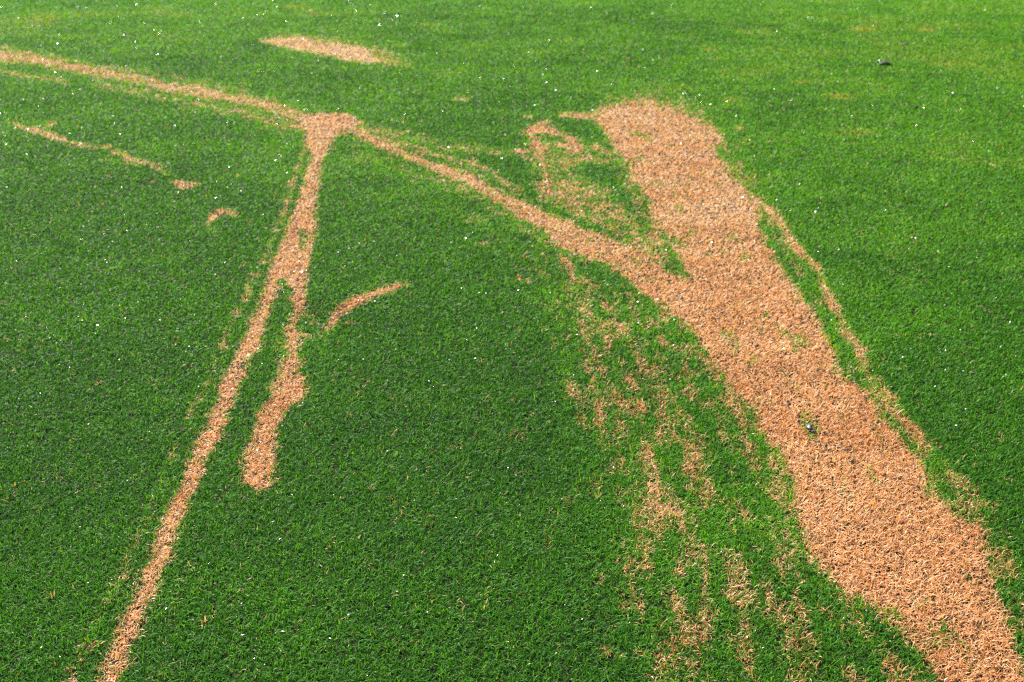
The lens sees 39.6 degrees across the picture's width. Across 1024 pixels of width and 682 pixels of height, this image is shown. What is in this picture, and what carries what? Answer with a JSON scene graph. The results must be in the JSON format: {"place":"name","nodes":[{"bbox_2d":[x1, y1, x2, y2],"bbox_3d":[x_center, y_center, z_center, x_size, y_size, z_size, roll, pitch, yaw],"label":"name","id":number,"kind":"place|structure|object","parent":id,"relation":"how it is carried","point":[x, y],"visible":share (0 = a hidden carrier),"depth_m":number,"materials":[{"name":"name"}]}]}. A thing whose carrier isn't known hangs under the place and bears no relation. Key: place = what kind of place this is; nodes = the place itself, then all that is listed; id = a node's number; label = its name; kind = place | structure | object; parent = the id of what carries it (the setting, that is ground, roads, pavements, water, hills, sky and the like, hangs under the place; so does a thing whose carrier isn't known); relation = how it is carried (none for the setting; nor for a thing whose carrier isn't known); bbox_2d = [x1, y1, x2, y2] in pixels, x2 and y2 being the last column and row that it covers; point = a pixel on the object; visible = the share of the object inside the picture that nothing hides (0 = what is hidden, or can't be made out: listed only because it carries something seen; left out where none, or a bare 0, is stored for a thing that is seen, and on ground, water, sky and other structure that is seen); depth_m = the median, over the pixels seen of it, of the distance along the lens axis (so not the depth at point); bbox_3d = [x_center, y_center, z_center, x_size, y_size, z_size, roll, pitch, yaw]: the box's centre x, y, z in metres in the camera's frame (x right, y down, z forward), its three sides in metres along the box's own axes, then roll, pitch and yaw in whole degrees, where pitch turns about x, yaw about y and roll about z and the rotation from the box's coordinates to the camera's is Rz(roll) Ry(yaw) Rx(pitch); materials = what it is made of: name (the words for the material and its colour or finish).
{"place":"outdoors","nodes":[
{"label":"outdoors","id":0,"kind":"place"},
{"bbox_2d":[0,0,1023,681],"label":"grass","id":1,"kind":"structure","parent":0,"point":[944,92],"depth_m":4.91,"materials":[{"name":"green plant"}]},
{"bbox_2d":[0,0,1023,681],"bbox_3d":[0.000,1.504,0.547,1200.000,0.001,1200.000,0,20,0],"label":"ground","id":2,"kind":"structure","parent":0,"point":[496,466],"depth_m":4.40,"materials":[{"name":"soil"}]},
{"bbox_2d":[13,120,166,182],"bbox_3d":[-2.202,-1.017,7.441,0.285,0.026,1.842,-15,25,-35],"label":"dead grass patch","id":3,"kind":"object","parent":2,"relation":"on","point":[57,137],"visible":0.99,"depth_m":7.54,"materials":[{"name":"brown plant"}]},
{"bbox_2d":[171,179,199,190],"bbox_3d":[-1.530,-0.743,6.687,0.145,0.026,0.229,-10,22,-25],"label":"dead grass patch","id":4,"kind":"object","parent":2,"relation":"on","point":[182,183],"visible":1,"depth_m":6.69,"materials":[{"name":"brown plant"}]},
{"bbox_2d":[62,144,324,681],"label":"dead grass streak","id":5,"kind":"object","parent":2,"relation":"on","point":[216,424],"visible":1,"depth_m":4.13,"materials":[{"name":"brown plant"}]},
{"bbox_2d":[202,208,236,232],"bbox_3d":[-1.254,-0.520,6.075,0.144,0.025,0.424,0,20,0],"label":"dead grass patch","id":6,"kind":"object","parent":2,"relation":"on","point":[222,210],"visible":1,"depth_m":6.18,"materials":[{"name":"brown plant"}]},
{"bbox_2d":[238,257,320,495],"bbox_3d":[-0.707,0.026,4.571,0.179,0.029,2.116,-1,20,-4],"label":"dead grass streak","id":7,"kind":"object","parent":2,"relation":"on","point":[269,428],"visible":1,"depth_m":4.15,"materials":[{"name":"brown plant"}]},
{"bbox_2d":[259,29,412,69],"bbox_3d":[-1.379,-2.259,10.850,0.883,0.030,2.488,-11,23,-27],"label":"dead grass patch","id":8,"kind":"object","parent":2,"relation":"on","point":[328,49],"visible":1,"depth_m":10.72,"materials":[{"name":"brown plant"}]},
{"bbox_2d":[0,44,683,318],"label":"dead grass streak","id":9,"kind":"object","parent":2,"relation":"on","point":[537,219],"visible":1,"depth_m":6.96,"materials":[{"name":"brown plant"}]},
{"bbox_2d":[322,281,408,338],"bbox_3d":[-0.556,-0.128,4.996,0.164,0.027,0.680,7,21,20],"label":"dead grass patch","id":10,"kind":"object","parent":2,"relation":"on","point":[350,301],"visible":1,"depth_m":5.05,"materials":[{"name":"brown plant"}]},
{"bbox_2d":[513,110,639,241],"bbox_3d":[0.273,-0.893,7.096,0.566,0.029,2.812,0,20,0],"label":"dead grass patch","id":11,"kind":"object","parent":2,"relation":"on","point":[538,148],"visible":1,"depth_m":7.00,"materials":[{"name":"brown plant"}]},
{"bbox_2d":[592,84,1023,681],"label":"dead grass streak","id":12,"kind":"object","parent":2,"relation":"on","point":[934,554],"visible":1,"depth_m":4.03,"materials":[{"name":"brown plant"}]},
{"bbox_2d":[806,424,812,429],"bbox_3d":[0.833,0.241,3.983,0.019,0.015,0.027,-9,22,-23],"label":"grit crumb","id":13,"kind":"object","parent":12,"relation":"on","point":[809,427],"visible":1,"depth_m":3.98,"materials":[{"name":"grey stone"}]},
{"bbox_2d":[879,61,890,65],"bbox_3d":[2.623,-1.949,9.998,0.085,0.035,0.067,-8,21,-21],"label":"dirt clod","id":14,"kind":"object","parent":2,"relation":"on","point":[884,63],"visible":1,"depth_m":9.98,"materials":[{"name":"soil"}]}
]}

